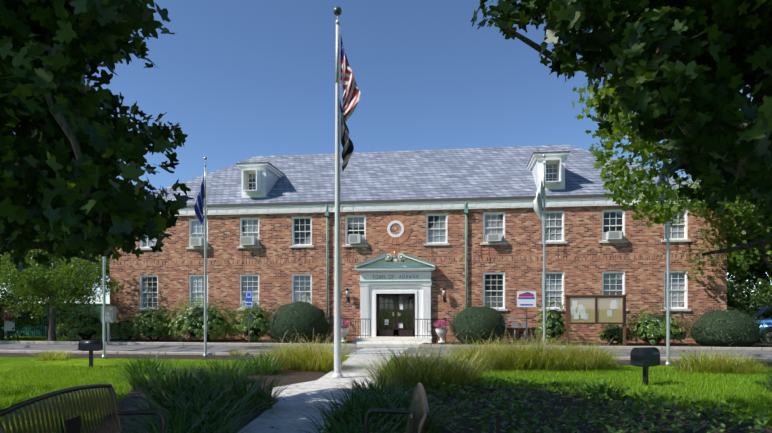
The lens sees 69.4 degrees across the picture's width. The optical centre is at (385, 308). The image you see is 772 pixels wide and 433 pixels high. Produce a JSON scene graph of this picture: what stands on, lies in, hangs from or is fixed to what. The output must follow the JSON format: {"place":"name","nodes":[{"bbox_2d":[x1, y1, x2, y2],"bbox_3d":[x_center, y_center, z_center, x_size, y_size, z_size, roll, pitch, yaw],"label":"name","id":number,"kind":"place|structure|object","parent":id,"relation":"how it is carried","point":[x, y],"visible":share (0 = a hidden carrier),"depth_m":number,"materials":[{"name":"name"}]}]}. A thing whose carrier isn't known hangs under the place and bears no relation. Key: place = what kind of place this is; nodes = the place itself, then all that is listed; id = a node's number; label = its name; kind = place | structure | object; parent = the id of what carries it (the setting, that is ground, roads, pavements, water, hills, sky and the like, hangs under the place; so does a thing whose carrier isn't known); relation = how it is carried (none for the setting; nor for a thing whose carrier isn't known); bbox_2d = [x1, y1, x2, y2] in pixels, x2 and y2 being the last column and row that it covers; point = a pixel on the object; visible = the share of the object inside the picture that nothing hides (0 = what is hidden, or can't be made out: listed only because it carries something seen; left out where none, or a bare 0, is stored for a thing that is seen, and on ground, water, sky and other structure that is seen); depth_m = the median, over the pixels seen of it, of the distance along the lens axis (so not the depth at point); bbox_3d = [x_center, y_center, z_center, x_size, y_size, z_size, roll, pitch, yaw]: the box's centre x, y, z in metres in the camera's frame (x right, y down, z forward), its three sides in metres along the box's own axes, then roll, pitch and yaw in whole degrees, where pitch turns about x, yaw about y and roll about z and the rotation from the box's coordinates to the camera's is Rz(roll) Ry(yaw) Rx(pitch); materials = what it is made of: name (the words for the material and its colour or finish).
{"place":"outdoors","nodes":[
{"label":"outdoors","id":0,"kind":"place"},
{"bbox_2d":[0,232,126,340],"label":"tree","id":1,"kind":"object","parent":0,"point":[57,278],"depth_m":25.04,"materials":[{"name":"green plant"}]},
{"bbox_2d":[0,0,193,272],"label":"tree","id":2,"kind":"object","parent":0,"point":[80,39],"depth_m":4.82,"materials":[{"name":"green plant"}]},
{"bbox_2d":[341,319,349,341],"bbox_3d":[-1.911,0.982,24.707,0.649,1.026,0.580,0,0,8],"label":"urn","id":3,"kind":"object","parent":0,"point":[344,331],"depth_m":24.57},
{"bbox_2d":[0,0,770,306],"label":"sky","id":4,"kind":"structure","parent":0,"point":[243,79],"materials":[{"name":"blue"}]},
{"bbox_2d":[0,335,771,432],"bbox_3d":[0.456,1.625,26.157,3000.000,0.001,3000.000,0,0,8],"label":"ground","id":5,"kind":"structure","parent":0,"point":[6,363],"depth_m":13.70,"materials":[{"name":"green plant"}]},
{"bbox_2d":[1,307,17,339],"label":"sign","id":6,"kind":"object","parent":5,"relation":"on","point":[9,325],"visible":0.56,"depth_m":28.76,"materials":[{"name":"grey metal"}]},
{"bbox_2d":[0,284,47,339],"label":"bush","id":7,"kind":"object","parent":5,"relation":"on","point":[18,323],"depth_m":29.11,"materials":[{"name":"green plant"}]},
{"bbox_2d":[2,303,109,336],"bbox_3d":[-21.019,0.665,34.573,7.300,1.920,4.100,0,0,8],"label":"hedge","id":8,"kind":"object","parent":5,"relation":"on","point":[37,332],"depth_m":32.45,"materials":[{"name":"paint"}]},
{"bbox_2d":[78,340,102,366],"bbox_3d":[-8.185,1.249,15.441,0.580,0.753,0.236,0,0,-4],"label":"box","id":9,"kind":"object","parent":5,"relation":"on","point":[90,346],"visible":0.96,"depth_m":15.35,"materials":[{"name":"grey metal"}]},
{"bbox_2d":[87,257,109,281],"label":"tree","id":10,"kind":"object","parent":5,"relation":"on","point":[107,271],"depth_m":60.60,"materials":[{"name":"green plant"}]},
{"bbox_2d":[101,256,106,358],"bbox_3d":[-9.126,-1.712,18.042,0.148,6.674,0.148,0,0,-37],"label":"pole","id":11,"kind":"object","parent":5,"relation":"on","point":[104,316],"visible":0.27,"depth_m":18.01,"materials":[{"name":"silver metal"}]},
{"bbox_2d":[88,368,328,432],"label":"bed","id":12,"kind":"object","parent":5,"relation":"on","point":[296,376],"visible":0.1,"depth_m":10.47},
{"bbox_2d":[0,383,164,432],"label":"bench","id":13,"kind":"object","parent":12,"relation":"on","point":[72,424],"visible":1,"depth_m":4.64,"materials":[{"name":"grey metal"}]},
{"bbox_2d":[237,357,406,432],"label":"walkway","id":14,"kind":"structure","parent":5,"relation":"on","point":[287,414],"depth_m":9.76,"materials":[{"name":"concrete"}]},
{"bbox_2d":[332,6,342,378],"bbox_3d":[-1.127,-2.690,12.952,0.289,8.630,0.289,0,0,8],"label":"pole","id":15,"kind":"object","parent":14,"relation":"on","point":[338,320],"visible":0.96,"depth_m":12.90,"materials":[{"name":"white metal"}]},
{"bbox_2d":[340,101,353,171],"bbox_3d":[-0.901,-4.018,12.876,0.339,1.714,0.170,0,0,20],"label":"flag","id":16,"kind":"object","parent":15,"relation":"attached to","point":[347,145],"visible":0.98,"depth_m":12.89,"materials":[{"name":"black fabric"}]},
{"bbox_2d":[341,38,359,121],"bbox_3d":[-0.821,-5.378,12.946,0.471,2.153,0.179,0,0,2],"label":"us flag","id":17,"kind":"object","parent":15,"relation":"attached to","point":[351,94],"visible":1,"depth_m":12.94,"materials":[{"name":"fabric"}]},
{"bbox_2d":[0,339,771,366],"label":"beds","id":18,"kind":"object","parent":5,"relation":"on","point":[621,362],"visible":0.27,"depth_m":22.90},
{"bbox_2d":[55,306,112,339],"bbox_3d":[-14.517,0.699,26.842,2.740,1.697,2.325,0,0,8],"label":"shrub","id":19,"kind":"object","parent":18,"relation":"on","point":[66,327],"depth_m":26.32,"materials":[{"name":"green plant"}]},
{"bbox_2d":[100,306,115,341],"bbox_3d":[-12.584,0.720,25.265,0.620,1.610,0.270,0,0,8],"label":"utility box","id":20,"kind":"object","parent":18,"relation":"on","point":[110,312],"visible":0.88,"depth_m":25.16,"materials":[{"name":"beige metal"}]},
{"bbox_2d":[106,313,140,339],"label":"shrub","id":21,"kind":"object","parent":18,"relation":"on","point":[114,332],"depth_m":26.47,"materials":[{"name":"green plant"}]},
{"bbox_2d":[127,304,178,340],"bbox_3d":[-10.944,0.666,26.374,2.333,1.760,2.155,0,0,8],"label":"shrub","id":22,"kind":"object","parent":18,"relation":"on","point":[148,334],"depth_m":25.87,"materials":[{"name":"green plant"}]},
{"bbox_2d":[163,297,241,341],"bbox_3d":[-8.481,0.453,25.949,3.648,2.197,2.783,0,0,8],"label":"shrub","id":23,"kind":"object","parent":18,"relation":"on","point":[221,330],"depth_m":25.33,"materials":[{"name":"green plant"}]},
{"bbox_2d":[203,157,207,356],"bbox_3d":[-6.015,-1.712,18.558,0.148,6.674,0.148,0,0,-37],"label":"pole","id":24,"kind":"object","parent":18,"relation":"on","point":[205,286],"visible":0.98,"depth_m":18.53,"materials":[{"name":"silver metal"}]},
{"bbox_2d":[194,177,203,223],"bbox_3d":[-6.209,-3.694,18.569,0.329,1.862,0.196,0,0,8],"label":"flag","id":25,"kind":"object","parent":24,"relation":"attached to","point":[198,207],"visible":1,"depth_m":18.56,"materials":[{"name":"blue fabric"}]},
{"bbox_2d":[229,300,273,340],"bbox_3d":[-6.132,0.586,25.821,2.223,1.920,1.987,0,0,8],"label":"shrub","id":26,"kind":"object","parent":18,"relation":"on","point":[240,326],"depth_m":25.35,"materials":[{"name":"green plant"}]},
{"bbox_2d":[260,293,333,342],"bbox_3d":[-3.788,0.507,25.221,3.959,2.633,3.264,0,0,8],"label":"shrub","id":27,"kind":"object","parent":18,"relation":"on","point":[298,306],"depth_m":24.43,"materials":[{"name":"green plant"}]},
{"bbox_2d":[246,290,535,342],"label":"signs","id":28,"kind":"object","parent":18,"relation":"on","point":[526,299],"visible":0.96,"depth_m":22.73,"materials":[{"name":"grey metal"}]},
{"bbox_2d":[341,318,445,342],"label":"railings","id":29,"kind":"object","parent":18,"relation":"on","point":[417,335],"visible":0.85,"depth_m":24.76,"materials":[{"name":"black metal"}]},
{"bbox_2d":[446,298,512,344],"bbox_3d":[4.050,0.596,24.145,3.148,2.411,3.094,0,0,8],"label":"shrub","id":30,"kind":"object","parent":18,"relation":"on","point":[464,326],"depth_m":23.45,"materials":[{"name":"green plant"}]},
{"bbox_2d":[504,318,531,341],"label":"gas meters","id":31,"kind":"object","parent":18,"relation":"on","point":[514,325],"visible":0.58,"depth_m":25.11,"materials":[{"name":"grey metal"}]},
{"bbox_2d":[534,298,572,343],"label":"shrub","id":32,"kind":"object","parent":18,"relation":"on","point":[562,329],"depth_m":23.70,"materials":[{"name":"green plant"}]},
{"bbox_2d":[564,294,627,345],"bbox_3d":[8.666,0.475,23.043,2.480,2.100,0.240,0,0,8],"label":"notice board","id":33,"kind":"object","parent":18,"relation":"on","point":[595,309],"visible":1,"depth_m":22.96,"materials":[{"name":"brown wood"}]},
{"bbox_2d":[595,324,633,343],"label":"shrub","id":34,"kind":"object","parent":18,"relation":"on","point":[609,333],"depth_m":23.72,"materials":[{"name":"green plant"}]},
{"bbox_2d":[626,304,688,345],"bbox_3d":[11.268,0.667,23.380,2.571,1.766,2.248,0,0,8],"label":"shrub","id":35,"kind":"object","parent":18,"relation":"on","point":[656,331],"depth_m":22.96,"materials":[{"name":"green plant"}]},
{"bbox_2d":[680,305,770,346],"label":"shrub","id":36,"kind":"object","parent":18,"relation":"on","point":[702,341],"depth_m":21.90,"materials":[{"name":"green plant"}]},
{"bbox_2d":[352,336,431,347],"bbox_3d":[0.257,1.475,24.670,3.500,0.300,3.000,0,0,8],"label":"stoop","id":37,"kind":"object","parent":5,"relation":"on","point":[386,341],"visible":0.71,"depth_m":24.69,"materials":[{"name":"concrete"}]},
{"bbox_2d":[355,251,435,336],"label":"portico","id":38,"kind":"structure","parent":37,"relation":"on","point":[420,285],"depth_m":25.93,"materials":[{"name":"white paint"}]},
{"bbox_2d":[372,275,417,278],"bbox_3d":[0.429,-1.470,25.945,2.166,0.173,0.008,0,0,8],"label":"lettering","id":39,"kind":"object","parent":38,"relation":"attached to","point":[392,276],"visible":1,"depth_m":25.96,"materials":[{"name":"grey"}]},
{"bbox_2d":[24,330,771,391],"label":"ornamental grasses","id":40,"kind":"object","parent":5,"relation":"on","point":[512,360],"visible":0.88,"depth_m":14.35,"materials":[{"name":"green plant"}]},
{"bbox_2d":[110,204,726,342],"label":"walls","id":41,"kind":"structure","parent":5,"relation":"on","point":[639,258],"depth_m":25.81,"materials":[{"name":"brick"}]},
{"bbox_2d":[345,287,445,301],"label":"wall lanterns","id":42,"kind":"object","parent":41,"relation":"attached to","point":[347,290],"visible":1,"depth_m":25.83,"materials":[{"name":"black metal"}]},
{"bbox_2d":[377,294,414,336],"bbox_3d":[0.472,0.315,26.281,1.840,2.020,0.130,0,0,8],"label":"door","id":43,"kind":"structure","parent":41,"relation":"attached to","point":[396,314],"depth_m":26.27,"materials":[{"name":"black wood"}]},
{"bbox_2d":[381,214,410,243],"bbox_3d":[0.456,-3.725,26.160,1.440,1.440,0.095,0,0,8],"label":"round window","id":44,"kind":"structure","parent":41,"relation":"attached to","point":[402,236],"depth_m":26.14,"materials":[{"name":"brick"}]},
{"bbox_2d":[325,200,467,339],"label":"downspouts","id":45,"kind":"object","parent":41,"relation":"attached to","point":[327,216],"visible":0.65,"depth_m":26.39,"materials":[{"name":"metal"}]},
{"bbox_2d":[136,239,690,310],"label":"sills","id":46,"kind":"structure","parent":41,"relation":"attached to","point":[443,244],"depth_m":25.78,"materials":[{"name":"stone"}]},
{"bbox_2d":[140,208,687,308],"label":"windows","id":47,"kind":"structure","parent":41,"relation":"attached to","point":[613,229],"depth_m":25.73,"materials":[{"name":"white paint"}]},
{"bbox_2d":[142,242,690,339],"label":"drip stains","id":48,"kind":"object","parent":41,"relation":"attached to","point":[481,250],"visible":0.6,"depth_m":26.42,"materials":[{"name":"brick"}]},
{"bbox_2d":[160,193,703,215],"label":"cornice","id":49,"kind":"structure","parent":41,"relation":"on","point":[426,204],"depth_m":25.95,"materials":[{"name":"white paint"}]},
{"bbox_2d":[145,145,699,204],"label":"roof","id":50,"kind":"structure","parent":49,"relation":"on","point":[458,173],"depth_m":28.45,"materials":[{"name":"stone"}]},
{"bbox_2d":[236,145,569,197],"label":"dormers","id":51,"kind":"object","parent":50,"relation":"on","point":[261,176],"visible":0.83,"depth_m":27.15,"materials":[{"name":"white paint"}]},
{"bbox_2d":[90,370,758,429],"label":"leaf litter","id":52,"kind":"object","parent":5,"relation":"on","point":[450,410],"visible":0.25,"depth_m":9.30,"materials":[{"name":"brown plant"}]},
{"bbox_2d":[89,347,771,432],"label":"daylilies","id":53,"kind":"object","parent":5,"relation":"on","point":[183,394],"visible":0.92,"depth_m":7.89,"materials":[{"name":"green plant"}]},
{"bbox_2d":[261,321,758,389],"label":"ornamental grass plumes","id":54,"kind":"object","parent":5,"relation":"on","point":[302,348],"visible":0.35,"depth_m":14.43,"materials":[{"name":"green plant"}]},
{"bbox_2d":[328,384,771,432],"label":"bed","id":55,"kind":"object","parent":5,"relation":"on","point":[581,428],"visible":0.27,"depth_m":8.41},
{"bbox_2d":[364,383,429,432],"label":"bench","id":56,"kind":"object","parent":55,"relation":"on","point":[411,412],"visible":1,"depth_m":4.95,"materials":[{"name":"grey metal"}]},
{"bbox_2d":[319,375,771,432],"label":"groundcover","id":57,"kind":"object","parent":55,"relation":"on","point":[622,416],"visible":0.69,"depth_m":8.06,"materials":[{"name":"green plant"}]},
{"bbox_2d":[630,347,659,384],"bbox_3d":[5.487,1.221,11.802,0.580,0.809,0.316,0,0,-30],"label":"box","id":58,"kind":"object","parent":5,"relation":"on","point":[645,358],"visible":0.98,"depth_m":11.70,"materials":[{"name":"grey metal"}]},
{"bbox_2d":[665,139,670,365],"bbox_3d":[7.946,-1.712,15.704,0.148,6.674,0.148,0,0,-37],"label":"pole","id":59,"kind":"object","parent":5,"relation":"on","point":[668,308],"visible":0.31,"depth_m":15.68,"materials":[{"name":"silver metal"}]},
{"bbox_2d":[656,162,666,206],"bbox_3d":[7.766,-3.715,15.718,0.302,1.820,0.177,0,0,8],"label":"flag","id":60,"kind":"object","parent":59,"relation":"attached to","point":[661,178],"visible":0.29,"depth_m":15.71,"materials":[{"name":"blue fabric"}]},
{"bbox_2d":[657,171,771,298],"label":"tree","id":61,"kind":"object","parent":5,"relation":"on","point":[742,214],"depth_m":23.12,"materials":[{"name":"green plant"}]},
{"bbox_2d":[738,248,771,275],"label":"tree","id":62,"kind":"object","parent":5,"relation":"on","point":[765,268],"visible":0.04,"depth_m":33.58,"materials":[{"name":"green plant"}]},
{"bbox_2d":[0,344,771,357],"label":"road","id":63,"kind":"structure","parent":0,"point":[189,348],"depth_m":21.97,"materials":[{"name":"grey asphalt"}]},
{"bbox_2d":[0,233,43,307],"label":"tree","id":64,"kind":"object","parent":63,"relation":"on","point":[13,269],"depth_m":32.38,"materials":[{"name":"green plant"}]},
{"bbox_2d":[0,249,106,338],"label":"tree","id":65,"kind":"object","parent":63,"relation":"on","point":[52,264],"depth_m":30.06,"materials":[{"name":"green plant"}]},
{"bbox_2d":[31,236,92,276],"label":"tree","id":66,"kind":"object","parent":63,"relation":"on","point":[57,259],"depth_m":42.24,"materials":[{"name":"green plant"}]},
{"bbox_2d":[346,348,407,356],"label":"crosswalk","id":67,"kind":"structure","parent":63,"relation":"on","point":[378,352],"depth_m":20.43,"materials":[{"name":"white paint"}]},
{"bbox_2d":[0,341,771,361],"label":"kerbs","id":68,"kind":"structure","parent":63,"relation":"on","point":[296,344],"depth_m":21.75,"materials":[{"name":"grey concrete"}]},
{"bbox_2d":[543,154,546,351],"bbox_3d":[5.191,-1.712,18.283,0.148,6.674,0.148,0,0,-37],"label":"pole","id":69,"kind":"object","parent":63,"relation":"on","point":[544,309],"visible":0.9,"depth_m":18.26,"materials":[{"name":"silver metal"}]},
{"bbox_2d":[533,168,544,219],"bbox_3d":[4.992,-3.730,18.213,0.361,1.789,0.181,0,0,-20],"label":"flag","id":70,"kind":"object","parent":69,"relation":"attached to","point":[537,205],"visible":1,"depth_m":18.22,"materials":[{"name":"white fabric"}]},
{"bbox_2d":[727,196,771,303],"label":"tree","id":71,"kind":"object","parent":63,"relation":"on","point":[743,272],"depth_m":34.05,"materials":[{"name":"green plant"}]},
{"bbox_2d":[742,307,771,317],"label":"car","id":72,"kind":"object","parent":63,"relation":"on","point":[760,310],"visible":0.02,"depth_m":27.79,"materials":[{"name":"grey paint"}]},
{"bbox_2d":[753,308,771,344],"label":"suv","id":73,"kind":"object","parent":63,"relation":"on","point":[767,315],"visible":0.21,"depth_m":24.31,"materials":[{"name":"blue paint"}]},
{"bbox_2d":[434,319,447,342],"bbox_3d":[2.409,0.980,24.132,0.648,1.031,0.603,0,0,8],"label":"urn","id":74,"kind":"object","parent":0,"point":[443,331],"depth_m":24.01,"materials":[{"name":"white ceramic"}]},
{"bbox_2d":[500,0,771,255],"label":"tree","id":75,"kind":"object","parent":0,"point":[698,94],"depth_m":4.98,"materials":[{"name":"green plant"}]},
{"bbox_2d":[727,269,770,307],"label":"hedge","id":76,"kind":"object","parent":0,"point":[748,294],"depth_m":35.10,"materials":[{"name":"green plant"}]},
{"bbox_2d":[727,273,771,311],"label":"hedge","id":77,"kind":"object","parent":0,"point":[753,302],"depth_m":31.75,"materials":[{"name":"green plant"}]},
{"bbox_2d":[728,259,771,292],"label":"tree","id":78,"kind":"object","parent":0,"point":[757,278],"depth_m":38.27,"materials":[{"name":"green plant"}]},
{"bbox_3d":[-7.538,-5.698,4.062,14.736,8.616,9.951,0,0,8],"label":"tree","id":79,"kind":"object","parent":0,"visible":0},
{"bbox_2d":[0,0,116,246],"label":"tree twigs","id":80,"kind":"object","parent":79,"relation":"attached to","point":[60,119],"visible":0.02,"depth_m":4.67,"materials":[{"name":"brown wood"}]},
{"bbox_2d":[138,121,187,154],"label":"tree leaves","id":81,"kind":"object","parent":79,"relation":"attached to","point":[179,137],"visible":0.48,"depth_m":7.32,"materials":[{"name":"green plant"}]},
{"bbox_2d":[146,187,187,229],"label":"tree leaves","id":82,"kind":"object","parent":79,"relation":"attached to","point":[182,204],"visible":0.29,"depth_m":7.62,"materials":[{"name":"green plant"}]},
{"bbox_3d":[8.202,-6.132,5.658,12.583,8.598,12.704,0,0,8],"label":"tree","id":83,"kind":"object","parent":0,"visible":0},
{"bbox_2d":[471,0,535,39],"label":"tree leaves","id":84,"kind":"object","parent":83,"relation":"attached to","point":[519,14],"visible":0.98,"depth_m":5.96,"materials":[{"name":"green plant"}]},
{"bbox_2d":[511,0,597,35],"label":"tree leaves","id":85,"kind":"object","parent":83,"relation":"attached to","point":[543,8],"visible":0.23,"depth_m":6.30,"materials":[{"name":"green plant"}]},
{"bbox_2d":[572,75,693,227],"bbox_3d":[5.704,-3.770,12.610,2.513,4.641,7.376,0,0,24],"label":"lit tree","id":86,"kind":"object","parent":83,"relation":"attached to","point":[651,195],"visible":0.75,"depth_m":11.35,"materials":[{"name":"green plant"}]},
{"bbox_2d":[589,0,771,177],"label":"tree twigs","id":87,"kind":"object","parent":83,"relation":"attached to","point":[741,168],"visible":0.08,"depth_m":4.75,"materials":[{"name":"brown wood"}]}
]}

